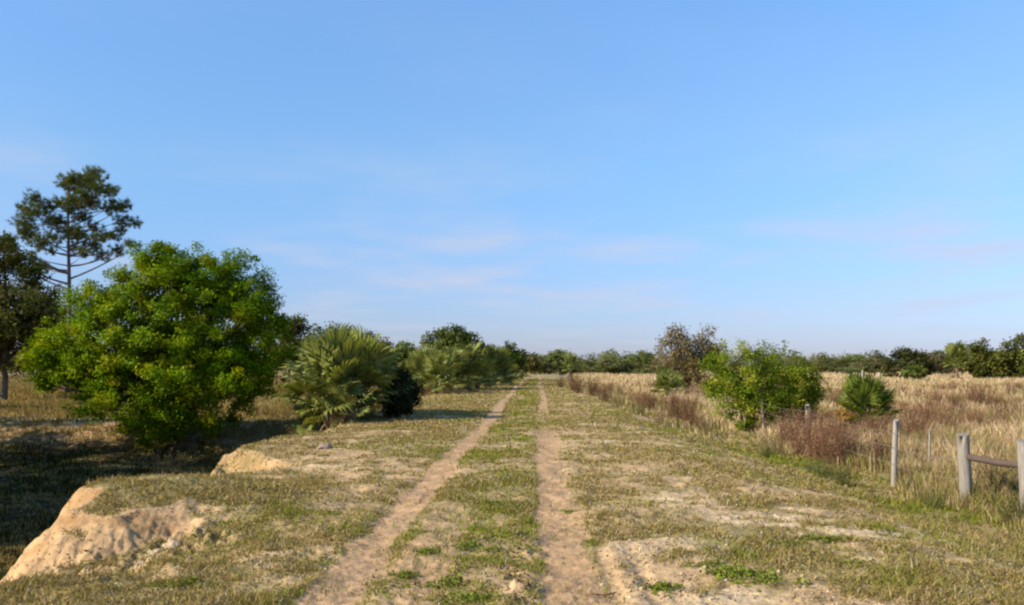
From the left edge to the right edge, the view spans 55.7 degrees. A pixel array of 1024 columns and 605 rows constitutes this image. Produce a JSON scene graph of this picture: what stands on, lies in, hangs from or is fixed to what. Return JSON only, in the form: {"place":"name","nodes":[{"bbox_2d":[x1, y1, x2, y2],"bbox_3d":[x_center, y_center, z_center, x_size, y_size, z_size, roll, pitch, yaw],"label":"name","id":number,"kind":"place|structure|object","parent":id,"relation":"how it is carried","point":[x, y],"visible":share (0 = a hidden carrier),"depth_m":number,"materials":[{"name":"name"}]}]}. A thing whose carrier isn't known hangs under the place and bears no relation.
{"place":"outdoors","nodes":[
{"label":"outdoors","id":0,"kind":"place"},
{"bbox_2d":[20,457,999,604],"bbox_3d":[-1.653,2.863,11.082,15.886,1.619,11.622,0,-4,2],"label":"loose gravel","id":1,"kind":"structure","parent":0,"point":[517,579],"depth_m":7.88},
{"bbox_2d":[0,368,1023,604],"bbox_3d":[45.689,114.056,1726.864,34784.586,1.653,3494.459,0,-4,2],"label":"ground","id":2,"kind":"structure","parent":0,"point":[181,515],"depth_m":10.06,"materials":[{"name":"soil"}]},
{"bbox_2d":[0,230,63,399],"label":"oak tree","id":3,"kind":"object","parent":2,"relation":"on","point":[30,305],"visible":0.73,"depth_m":52.36,"materials":[{"name":"green plant"}]},
{"bbox_2d":[24,284,84,392],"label":"oak tree","id":4,"kind":"object","parent":2,"relation":"on","point":[61,315],"visible":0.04,"depth_m":66.57,"materials":[{"name":"green plant"}]},
{"bbox_2d":[0,163,144,391],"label":"pine tree","id":5,"kind":"object","parent":2,"relation":"on","point":[85,183],"visible":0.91,"depth_m":61.97,"materials":[{"name":"green plant"}]},
{"bbox_2d":[14,239,298,450],"bbox_3d":[-11.039,1.230,30.037,8.464,6.543,5.352,0,-4,2],"label":"green tree","id":6,"kind":"object","parent":2,"relation":"on","point":[174,384],"visible":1,"depth_m":29.23,"materials":[{"name":"green plant"}]},
{"bbox_2d":[142,442,184,474],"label":"dry weed","id":7,"kind":"object","parent":2,"relation":"on","point":[164,469],"visible":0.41,"depth_m":19.47,"materials":[{"name":"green plant"}]},
{"bbox_2d":[162,538,183,548],"bbox_3d":[-3.349,2.446,9.640,0.231,0.203,0.327,0,-4,4],"label":"earth clod","id":8,"kind":"object","parent":2,"relation":"on","point":[171,543],"visible":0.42,"depth_m":9.59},
{"bbox_2d":[142,576,214,588],"bbox_3d":[-2.382,2.031,7.032,0.535,0.064,0.322,0,-4,1],"label":"leafy rosette","id":9,"kind":"object","parent":2,"relation":"on","point":[186,582],"visible":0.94,"depth_m":6.98,"materials":[{"name":"green plant"}]},
{"bbox_2d":[0,375,472,580],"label":"rough grass","id":10,"kind":"structure","parent":2,"relation":"on","point":[13,406],"depth_m":30.53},
{"bbox_2d":[264,408,296,438],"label":"dry weed","id":11,"kind":"object","parent":2,"relation":"on","point":[283,427],"visible":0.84,"depth_m":29.89,"materials":[{"name":"brown plant"}]},
{"bbox_2d":[260,312,312,392],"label":"oak tree","id":12,"kind":"object","parent":2,"relation":"on","point":[298,326],"visible":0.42,"depth_m":58.09,"materials":[{"name":"green plant"}]},
{"bbox_2d":[286,394,341,432],"bbox_3d":[-6.021,3.963,29.488,1.908,2.750,2.041,-2,-4,28],"label":"cabbage palm","id":13,"kind":"object","parent":2,"relation":"on","point":[309,418],"visible":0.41,"depth_m":29.17,"materials":[{"name":"green plant"}]},
{"bbox_2d":[267,321,399,430],"bbox_3d":[-5.060,3.109,28.437,3.854,5.139,4.035,0,-4,2],"label":"cabbage palm","id":14,"kind":"object","parent":2,"relation":"on","point":[318,355],"visible":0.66,"depth_m":28.09,"materials":[{"name":"green plant"}]},
{"bbox_2d":[326,410,348,426],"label":"dry weed","id":15,"kind":"object","parent":2,"relation":"on","point":[335,419],"visible":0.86,"depth_m":27.15,"materials":[{"name":"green plant"}]},
{"bbox_2d":[320,376,376,427],"bbox_3d":[-4.638,3.226,27.525,1.663,2.266,1.447,0,-4,2],"label":"cabbage palm","id":16,"kind":"object","parent":2,"relation":"on","point":[354,413],"visible":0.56,"depth_m":27.45,"materials":[{"name":"green plant"}]},
{"bbox_2d":[307,321,404,391],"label":"scrub bush","id":17,"kind":"object","parent":2,"relation":"on","point":[367,333],"visible":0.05,"depth_m":62.19,"materials":[{"name":"green plant"}]},
{"bbox_2d":[311,324,413,418],"bbox_3d":[-4.595,2.876,28.981,3.010,4.543,3.256,-1,-4,18],"label":"cabbage palm","id":18,"kind":"object","parent":2,"relation":"on","point":[378,357],"visible":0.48,"depth_m":28.58,"materials":[{"name":"green plant"}]},
{"bbox_2d":[354,401,388,420],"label":"green weed","id":19,"kind":"object","parent":2,"relation":"on","point":[368,416],"visible":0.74,"depth_m":28.12,"materials":[{"name":"green plant"}]},
{"bbox_2d":[377,366,425,417],"bbox_3d":[-3.387,2.812,29.516,1.500,1.733,1.466,0,-4,2],"label":"dark bush","id":20,"kind":"object","parent":2,"relation":"on","point":[404,402],"visible":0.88,"depth_m":29.32,"materials":[{"name":"green plant"}]},
{"bbox_2d":[387,569,419,580],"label":"leafy rosette","id":21,"kind":"object","parent":2,"relation":"on","point":[406,574],"visible":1,"depth_m":7.48,"materials":[{"name":"green plant"}]},
{"bbox_2d":[390,340,419,365],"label":"round tree","id":22,"kind":"object","parent":2,"relation":"on","point":[401,346],"visible":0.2,"depth_m":111.25,"materials":[{"name":"green plant"}]},
{"bbox_2d":[411,547,440,555],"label":"leafy rosette","id":23,"kind":"object","parent":2,"relation":"on","point":[426,550],"visible":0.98,"depth_m":8.20,"materials":[{"name":"green plant"}]},
{"bbox_2d":[403,343,453,393],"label":"cabbage palm","id":24,"kind":"object","parent":2,"relation":"on","point":[416,357],"visible":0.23,"depth_m":57.39,"materials":[{"name":"green plant"}]},
{"bbox_2d":[408,351,459,393],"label":"cabbage palm","id":25,"kind":"object","parent":2,"relation":"on","point":[435,364],"visible":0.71,"depth_m":54.67,"materials":[{"name":"green plant"}]},
{"bbox_2d":[392,573,497,591],"bbox_3d":[-0.482,2.078,7.177,0.803,0.097,0.484,0,-4,2],"label":"leafy rosette","id":26,"kind":"object","parent":2,"relation":"on","point":[452,582],"visible":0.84,"depth_m":7.13,"materials":[{"name":"green plant"}]},
{"bbox_2d":[433,346,472,390],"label":"cabbage palm","id":27,"kind":"object","parent":2,"relation":"on","point":[456,361],"visible":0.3,"depth_m":61.61,"materials":[{"name":"green plant"}]},
{"bbox_2d":[419,323,487,375],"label":"oak tree","id":28,"kind":"object","parent":2,"relation":"on","point":[446,337],"visible":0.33,"depth_m":75.59,"materials":[{"name":"green plant"}]},
{"bbox_2d":[427,539,503,553],"bbox_3d":[-0.405,2.132,8.492,0.669,0.080,0.403,0,-4,0],"label":"leafy rosette","id":29,"kind":"object","parent":2,"relation":"on","point":[466,546],"visible":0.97,"depth_m":8.44,"materials":[{"name":"green plant"}]},
{"bbox_2d":[451,341,497,389],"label":"cabbage palm","id":30,"kind":"object","parent":2,"relation":"on","point":[473,353],"visible":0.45,"depth_m":63.33,"materials":[{"name":"green plant"}]},
{"bbox_2d":[453,347,496,388],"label":"cabbage palm","id":31,"kind":"object","parent":2,"relation":"on","point":[491,364],"visible":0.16,"depth_m":66.74,"materials":[{"name":"green plant"}]},
{"bbox_2d":[444,589,506,604],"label":"leafy rosette","id":32,"kind":"object","parent":2,"relation":"on","point":[464,597],"visible":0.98,"depth_m":6.64,"materials":[{"name":"green plant"}]},
{"bbox_2d":[470,344,521,384],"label":"bush","id":33,"kind":"object","parent":2,"relation":"on","point":[501,358],"visible":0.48,"depth_m":77.56,"materials":[{"name":"green plant"}]},
{"bbox_2d":[0,348,1014,370],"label":"distant wood","id":34,"kind":"object","parent":2,"relation":"on","point":[593,359],"visible":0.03,"depth_m":377.82,"materials":[{"name":"green plant"}]},
{"bbox_2d":[0,378,1023,604],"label":"short grass","id":35,"kind":"structure","parent":2,"relation":"on","point":[982,541],"depth_m":10.72,"materials":[{"name":"plant"}]},
{"bbox_2d":[498,341,527,376],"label":"oak tree","id":36,"kind":"object","parent":2,"relation":"on","point":[517,356],"visible":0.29,"depth_m":99.15,"materials":[{"name":"green plant"}]},
{"bbox_2d":[518,348,544,376],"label":"oak tree","id":37,"kind":"object","parent":2,"relation":"on","point":[534,364],"visible":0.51,"depth_m":133.91,"materials":[{"name":"green plant"}]},
{"bbox_2d":[530,356,559,373],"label":"distant tree","id":38,"kind":"object","parent":2,"relation":"on","point":[549,368],"visible":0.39,"depth_m":173.66,"materials":[{"name":"green plant"}]},
{"bbox_2d":[540,349,583,374],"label":"distant tree","id":39,"kind":"object","parent":2,"relation":"on","point":[557,356],"visible":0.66,"depth_m":186.42,"materials":[{"name":"green plant"}]},
{"bbox_2d":[560,352,580,381],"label":"cabbage palm","id":40,"kind":"object","parent":2,"relation":"on","point":[569,361],"visible":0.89,"depth_m":97.50,"materials":[{"name":"green plant"}]},
{"bbox_2d":[578,360,604,372],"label":"distant tree","id":41,"kind":"object","parent":2,"relation":"on","point":[589,366],"visible":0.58,"depth_m":225.52,"materials":[{"name":"green plant"}]},
{"bbox_2d":[582,376,603,395],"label":"red weed","id":42,"kind":"object","parent":2,"relation":"on","point":[590,385],"visible":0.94,"depth_m":51.68,"materials":[{"name":"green plant"}]},
{"bbox_2d":[591,381,613,400],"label":"red weed","id":43,"kind":"object","parent":2,"relation":"on","point":[603,388],"visible":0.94,"depth_m":43.66,"materials":[{"name":"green plant"}]},
{"bbox_2d":[606,390,625,406],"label":"dry weed","id":44,"kind":"object","parent":2,"relation":"on","point":[615,402],"visible":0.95,"depth_m":37.75,"materials":[{"name":"beige plant"}]},
{"bbox_2d":[596,359,648,373],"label":"distant tree","id":45,"kind":"object","parent":2,"relation":"on","point":[615,366],"visible":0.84,"depth_m":202.44,"materials":[{"name":"green plant"}]},
{"bbox_2d":[597,349,656,367],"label":"distant tree","id":46,"kind":"object","parent":2,"relation":"on","point":[642,357],"visible":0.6,"depth_m":232.02,"materials":[{"name":"green plant"}]},
{"bbox_2d":[633,390,663,412],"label":"red weed","id":47,"kind":"object","parent":2,"relation":"on","point":[647,404],"visible":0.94,"depth_m":37.66,"materials":[{"name":"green plant"}]},
{"bbox_2d":[630,363,679,373],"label":"distant tree","id":48,"kind":"object","parent":2,"relation":"on","point":[648,370],"visible":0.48,"depth_m":186.83,"materials":[{"name":"green plant"}]},
{"bbox_2d":[651,406,670,423],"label":"dry weed","id":49,"kind":"object","parent":2,"relation":"on","point":[659,419],"visible":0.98,"depth_m":29.73,"materials":[{"name":"beige plant"}]},
{"bbox_2d":[640,581,683,596],"bbox_3d":[1.082,2.049,6.956,0.316,0.081,0.383,0,-4,1],"label":"leafy rosette","id":50,"kind":"object","parent":2,"relation":"on","point":[663,586],"visible":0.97,"depth_m":6.97,"materials":[{"name":"green plant"}]},
{"bbox_2d":[649,366,682,397],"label":"palmetto","id":51,"kind":"object","parent":2,"relation":"on","point":[665,381],"visible":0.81,"depth_m":55.29,"materials":[{"name":"green plant"}]},
{"bbox_2d":[668,373,688,392],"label":"cabbage palm","id":52,"kind":"object","parent":2,"relation":"on","point":[679,378],"visible":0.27,"depth_m":59.35,"materials":[{"name":"green plant"}]},
{"bbox_2d":[660,390,698,420],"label":"red weed","id":53,"kind":"object","parent":2,"relation":"on","point":[674,407],"visible":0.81,"depth_m":32.71,"materials":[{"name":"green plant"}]},
{"bbox_2d":[664,403,704,426],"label":"red weed","id":54,"kind":"object","parent":2,"relation":"on","point":[689,417],"visible":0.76,"depth_m":31.36,"materials":[{"name":"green plant"}]},
{"bbox_2d":[649,322,732,390],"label":"brown tree","id":55,"kind":"object","parent":2,"relation":"on","point":[689,370],"visible":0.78,"depth_m":71.17,"materials":[{"name":"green plant"}]},
{"bbox_2d":[691,410,717,433],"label":"dry weed","id":56,"kind":"object","parent":2,"relation":"on","point":[706,426],"visible":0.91,"depth_m":28.65,"materials":[{"name":"beige plant"}]},
{"bbox_2d":[678,557,744,567],"bbox_3d":[1.606,2.109,7.849,0.535,0.064,0.322,0,-4,4],"label":"leafy rosette","id":57,"kind":"object","parent":2,"relation":"on","point":[712,563],"visible":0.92,"depth_m":7.80,"materials":[{"name":"green plant"}]},
{"bbox_2d":[699,564,751,582],"bbox_3d":[1.647,2.066,7.394,0.410,0.105,0.498,0,-4,2],"label":"leafy rosette","id":58,"kind":"object","parent":2,"relation":"on","point":[718,576],"visible":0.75,"depth_m":7.40,"materials":[{"name":"green plant"}]},
{"bbox_2d":[696,337,803,431],"bbox_3d":[7.502,2.663,30.515,3.264,3.156,2.269,0,-4,2],"label":"green bush","id":59,"kind":"object","parent":2,"relation":"on","point":[746,394],"visible":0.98,"depth_m":30.39,"materials":[{"name":"green plant"}]},
{"bbox_2d":[719,564,782,579],"bbox_3d":[1.820,2.040,7.396,0.502,0.087,0.370,2,-4,-29],"label":"leafy rosette","id":60,"kind":"object","parent":2,"relation":"on","point":[747,572],"visible":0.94,"depth_m":7.35,"materials":[{"name":"green plant"}]},
{"bbox_2d":[760,398,764,431],"bbox_3d":[7.718,3.645,29.851,0.104,1.376,0.118,-2,-6,1],"label":"fence post","id":61,"kind":"object","parent":2,"relation":"on","point":[762,416],"visible":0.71,"depth_m":29.82,"materials":[{"name":"grey wood"}]},
{"bbox_2d":[676,386,958,479],"bbox_3d":[7.907,3.670,34.237,0.225,0.615,39.825,0,-4,4],"label":"fence wire","id":62,"kind":"object","parent":61,"relation":"attached to","point":[868,441],"visible":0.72,"depth_m":17.53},
{"bbox_2d":[749,439,780,458],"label":"green weed","id":63,"kind":"object","parent":2,"relation":"on","point":[767,451],"visible":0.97,"depth_m":20.66,"materials":[{"name":"green plant"}]},
{"bbox_2d":[729,571,811,586],"bbox_3d":[1.871,2.022,7.103,0.602,0.072,0.363,0,-4,0],"label":"leafy rosette","id":64,"kind":"object","parent":2,"relation":"on","point":[765,577],"visible":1,"depth_m":7.05,"materials":[{"name":"green plant"}]},
{"bbox_2d":[761,432,790,454],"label":"dry weed","id":65,"kind":"object","parent":2,"relation":"on","point":[782,448],"visible":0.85,"depth_m":22.17,"materials":[{"name":"beige plant"}]},
{"bbox_2d":[766,538,808,546],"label":"leafy rosette","id":66,"kind":"object","parent":2,"relation":"on","point":[793,542],"visible":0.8,"depth_m":8.57,"materials":[{"name":"green plant"}]},
{"bbox_2d":[763,407,813,443],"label":"red weed","id":67,"kind":"object","parent":2,"relation":"on","point":[781,430],"visible":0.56,"depth_m":25.60,"materials":[{"name":"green plant"}]},
{"bbox_2d":[562,371,1023,536],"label":"tall grass","id":68,"kind":"structure","parent":2,"relation":"on","point":[991,431],"depth_m":27.14,"materials":[{"name":"plant"}]},
{"bbox_2d":[769,407,824,455],"bbox_3d":[6.744,3.035,22.754,1.481,1.176,1.356,0,-4,-6],"label":"red weed","id":69,"kind":"object","parent":2,"relation":"on","point":[798,446],"visible":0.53,"depth_m":22.66,"materials":[{"name":"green plant"}]},
{"bbox_2d":[781,356,813,369],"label":"distant tree","id":70,"kind":"object","parent":2,"relation":"on","point":[795,361],"visible":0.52,"depth_m":245.57,"materials":[{"name":"green plant"}]},
{"bbox_2d":[769,357,831,418],"bbox_3d":[9.683,3.082,32.585,2.228,2.571,1.548,0,-4,2],"label":"green bush","id":71,"kind":"object","parent":2,"relation":"on","point":[809,392],"visible":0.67,"depth_m":32.37,"materials":[{"name":"green plant"}]},
{"bbox_2d":[799,455,843,478],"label":"green weed","id":72,"kind":"object","parent":2,"relation":"on","point":[825,471],"visible":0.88,"depth_m":17.19,"materials":[{"name":"green plant"}]},
{"bbox_2d":[787,415,857,464],"bbox_3d":[6.668,2.946,20.606,1.270,1.086,1.474,-3,-5,43],"label":"red weed","id":73,"kind":"object","parent":2,"relation":"on","point":[834,451],"visible":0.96,"depth_m":20.59,"materials":[{"name":"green plant"}]},
{"bbox_2d":[801,532,851,544],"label":"leafy rosette","id":74,"kind":"object","parent":2,"relation":"on","point":[828,538],"visible":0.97,"depth_m":8.87,"materials":[{"name":"green plant"}]},
{"bbox_2d":[786,404,867,459],"bbox_3d":[7.012,2.891,21.745,1.804,1.343,1.383,0,-4,-3],"label":"red weed","id":75,"kind":"object","parent":2,"relation":"on","point":[819,420],"visible":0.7,"depth_m":21.72,"materials":[{"name":"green plant"}]},
{"bbox_2d":[813,357,849,372],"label":"distant tree","id":76,"kind":"object","parent":2,"relation":"on","point":[823,360],"visible":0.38,"depth_m":246.70,"materials":[{"name":"green plant"}]},
{"bbox_2d":[819,462,864,486],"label":"green weed","id":77,"kind":"object","parent":2,"relation":"on","point":[840,477],"visible":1,"depth_m":16.28,"materials":[{"name":"green plant"}]},
{"bbox_2d":[822,359,873,373],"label":"distant tree","id":78,"kind":"object","parent":2,"relation":"on","point":[844,367],"visible":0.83,"depth_m":214.99,"materials":[{"name":"green plant"}]},
{"bbox_2d":[820,415,878,461],"bbox_3d":[7.275,2.993,21.234,1.222,1.060,1.335,2,-4,-28],"label":"red weed","id":79,"kind":"object","parent":2,"relation":"on","point":[854,445],"visible":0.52,"depth_m":21.09,"materials":[{"name":"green plant"}]},
{"bbox_2d":[841,354,874,363],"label":"distant tree","id":80,"kind":"object","parent":2,"relation":"on","point":[857,357],"visible":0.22,"depth_m":254.67,"materials":[{"name":"green plant"}]},
{"bbox_2d":[828,367,904,426],"bbox_3d":[10.656,3.851,29.108,2.445,3.959,2.393,0,-4,2],"label":"saw palmetto","id":81,"kind":"object","parent":2,"relation":"on","point":[861,395],"visible":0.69,"depth_m":28.83,"materials":[{"name":"green plant"}]},
{"bbox_2d":[856,349,892,372],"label":"distant tree","id":82,"kind":"object","parent":2,"relation":"on","point":[878,362],"visible":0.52,"depth_m":226.18,"materials":[{"name":"green plant"}]},
{"bbox_2d":[851,426,903,468],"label":"red weed","id":83,"kind":"object","parent":2,"relation":"on","point":[877,451],"visible":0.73,"depth_m":19.61,"materials":[{"name":"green plant"}]},
{"bbox_2d":[855,411,899,436],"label":"red weed","id":84,"kind":"object","parent":2,"relation":"on","point":[871,425],"visible":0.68,"depth_m":26.68,"materials":[{"name":"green plant"}]},
{"bbox_2d":[891,419,898,486],"bbox_3d":[6.706,2.781,16.968,0.162,1.484,0.117,-2,-4,26],"label":"fence post","id":85,"kind":"object","parent":2,"relation":"on","point":[894,445],"visible":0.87,"depth_m":16.94,"materials":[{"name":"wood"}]},
{"bbox_2d":[876,345,936,378],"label":"oak tree","id":86,"kind":"object","parent":2,"relation":"on","point":[904,357],"visible":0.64,"depth_m":135.48,"materials":[{"name":"green plant"}]},
{"bbox_2d":[880,412,932,439],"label":"red weed","id":87,"kind":"object","parent":2,"relation":"on","point":[903,430],"visible":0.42,"depth_m":24.05,"materials":[{"name":"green plant"}]},
{"bbox_2d":[900,365,927,380],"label":"green bush","id":88,"kind":"object","parent":2,"relation":"on","point":[912,371],"visible":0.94,"depth_m":120.08,"materials":[{"name":"green plant"}]},
{"bbox_2d":[887,398,952,435],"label":"red weed","id":89,"kind":"object","parent":2,"relation":"on","point":[922,422],"visible":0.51,"depth_m":24.58,"materials":[{"name":"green plant"}]},
{"bbox_2d":[904,407,946,428],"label":"red weed","id":90,"kind":"object","parent":2,"relation":"on","point":[929,416],"visible":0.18,"depth_m":27.46,"materials":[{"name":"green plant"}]},
{"bbox_2d":[917,487,950,509],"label":"green weed","id":91,"kind":"object","parent":2,"relation":"on","point":[937,504],"visible":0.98,"depth_m":13.87,"materials":[{"name":"green plant"}]},
{"bbox_2d":[917,392,953,407],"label":"red weed","id":92,"kind":"object","parent":2,"relation":"on","point":[931,401],"visible":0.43,"depth_m":41.56,"materials":[{"name":"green plant"}]},
{"bbox_2d":[927,351,951,373],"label":"grey tree","id":93,"kind":"object","parent":2,"relation":"on","point":[937,359],"visible":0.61,"depth_m":162.09,"materials":[{"name":"green plant"}]},
{"bbox_2d":[924,401,961,426],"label":"red weed","id":94,"kind":"object","parent":2,"relation":"on","point":[940,414],"visible":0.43,"depth_m":28.41,"materials":[{"name":"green plant"}]},
{"bbox_2d":[941,340,974,378],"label":"tree","id":95,"kind":"object","parent":2,"relation":"on","point":[957,351],"visible":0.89,"depth_m":127.81,"materials":[{"name":"green plant"}]},
{"bbox_2d":[943,389,972,408],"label":"red weed","id":96,"kind":"object","parent":2,"relation":"on","point":[957,401],"visible":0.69,"depth_m":41.39,"materials":[{"name":"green plant"}]},
{"bbox_2d":[958,382,994,404],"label":"red weed","id":97,"kind":"object","parent":2,"relation":"on","point":[979,395],"visible":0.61,"depth_m":45.14,"materials":[{"name":"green plant"}]},
{"bbox_2d":[960,406,996,423],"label":"red weed","id":98,"kind":"object","parent":2,"relation":"on","point":[976,417],"visible":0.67,"depth_m":31.43,"materials":[{"name":"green plant"}]},
{"bbox_2d":[959,379,1005,401],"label":"red weed","id":99,"kind":"object","parent":2,"relation":"on","point":[971,396],"visible":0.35,"depth_m":47.17,"materials":[{"name":"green plant"}]},
{"bbox_2d":[960,337,1009,378],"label":"oak tree","id":100,"kind":"object","parent":2,"relation":"on","point":[979,368],"visible":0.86,"depth_m":133.40,"materials":[{"name":"green plant"}]},
{"bbox_2d":[970,394,1004,409],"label":"red weed","id":101,"kind":"object","parent":2,"relation":"on","point":[996,400],"visible":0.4,"depth_m":41.71,"materials":[{"name":"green plant"}]},
{"bbox_2d":[957,433,1023,513],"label":"wooden fence","id":102,"kind":"object","parent":2,"relation":"on","point":[965,457],"visible":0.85,"depth_m":14.30,"materials":[{"name":"grey wood"}]},
{"bbox_2d":[971,447,1018,500],"bbox_3d":[7.326,2.627,14.715,0.954,0.920,1.048,3,-5,-40],"label":"dry weed","id":103,"kind":"object","parent":2,"relation":"on","point":[992,477],"visible":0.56,"depth_m":14.58,"materials":[{"name":"beige plant"}]},
{"bbox_2d":[980,397,1019,416],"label":"red weed","id":104,"kind":"object","parent":2,"relation":"on","point":[996,407],"visible":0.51,"depth_m":35.32,"materials":[{"name":"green plant"}]},
{"bbox_2d":[981,486,1023,523],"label":"green weed","id":105,"kind":"object","parent":2,"relation":"on","point":[1011,507],"visible":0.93,"depth_m":12.78,"materials":[{"name":"green plant"}]},
{"bbox_2d":[985,332,1023,378],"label":"oak tree","id":106,"kind":"object","parent":2,"relation":"on","point":[1011,357],"visible":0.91,"depth_m":132.03,"materials":[{"name":"green plant"}]},
{"bbox_2d":[0,0,1023,364],"label":"sky","id":107,"kind":"structure","parent":0,"point":[832,177],"materials":[{"name":"blue"}]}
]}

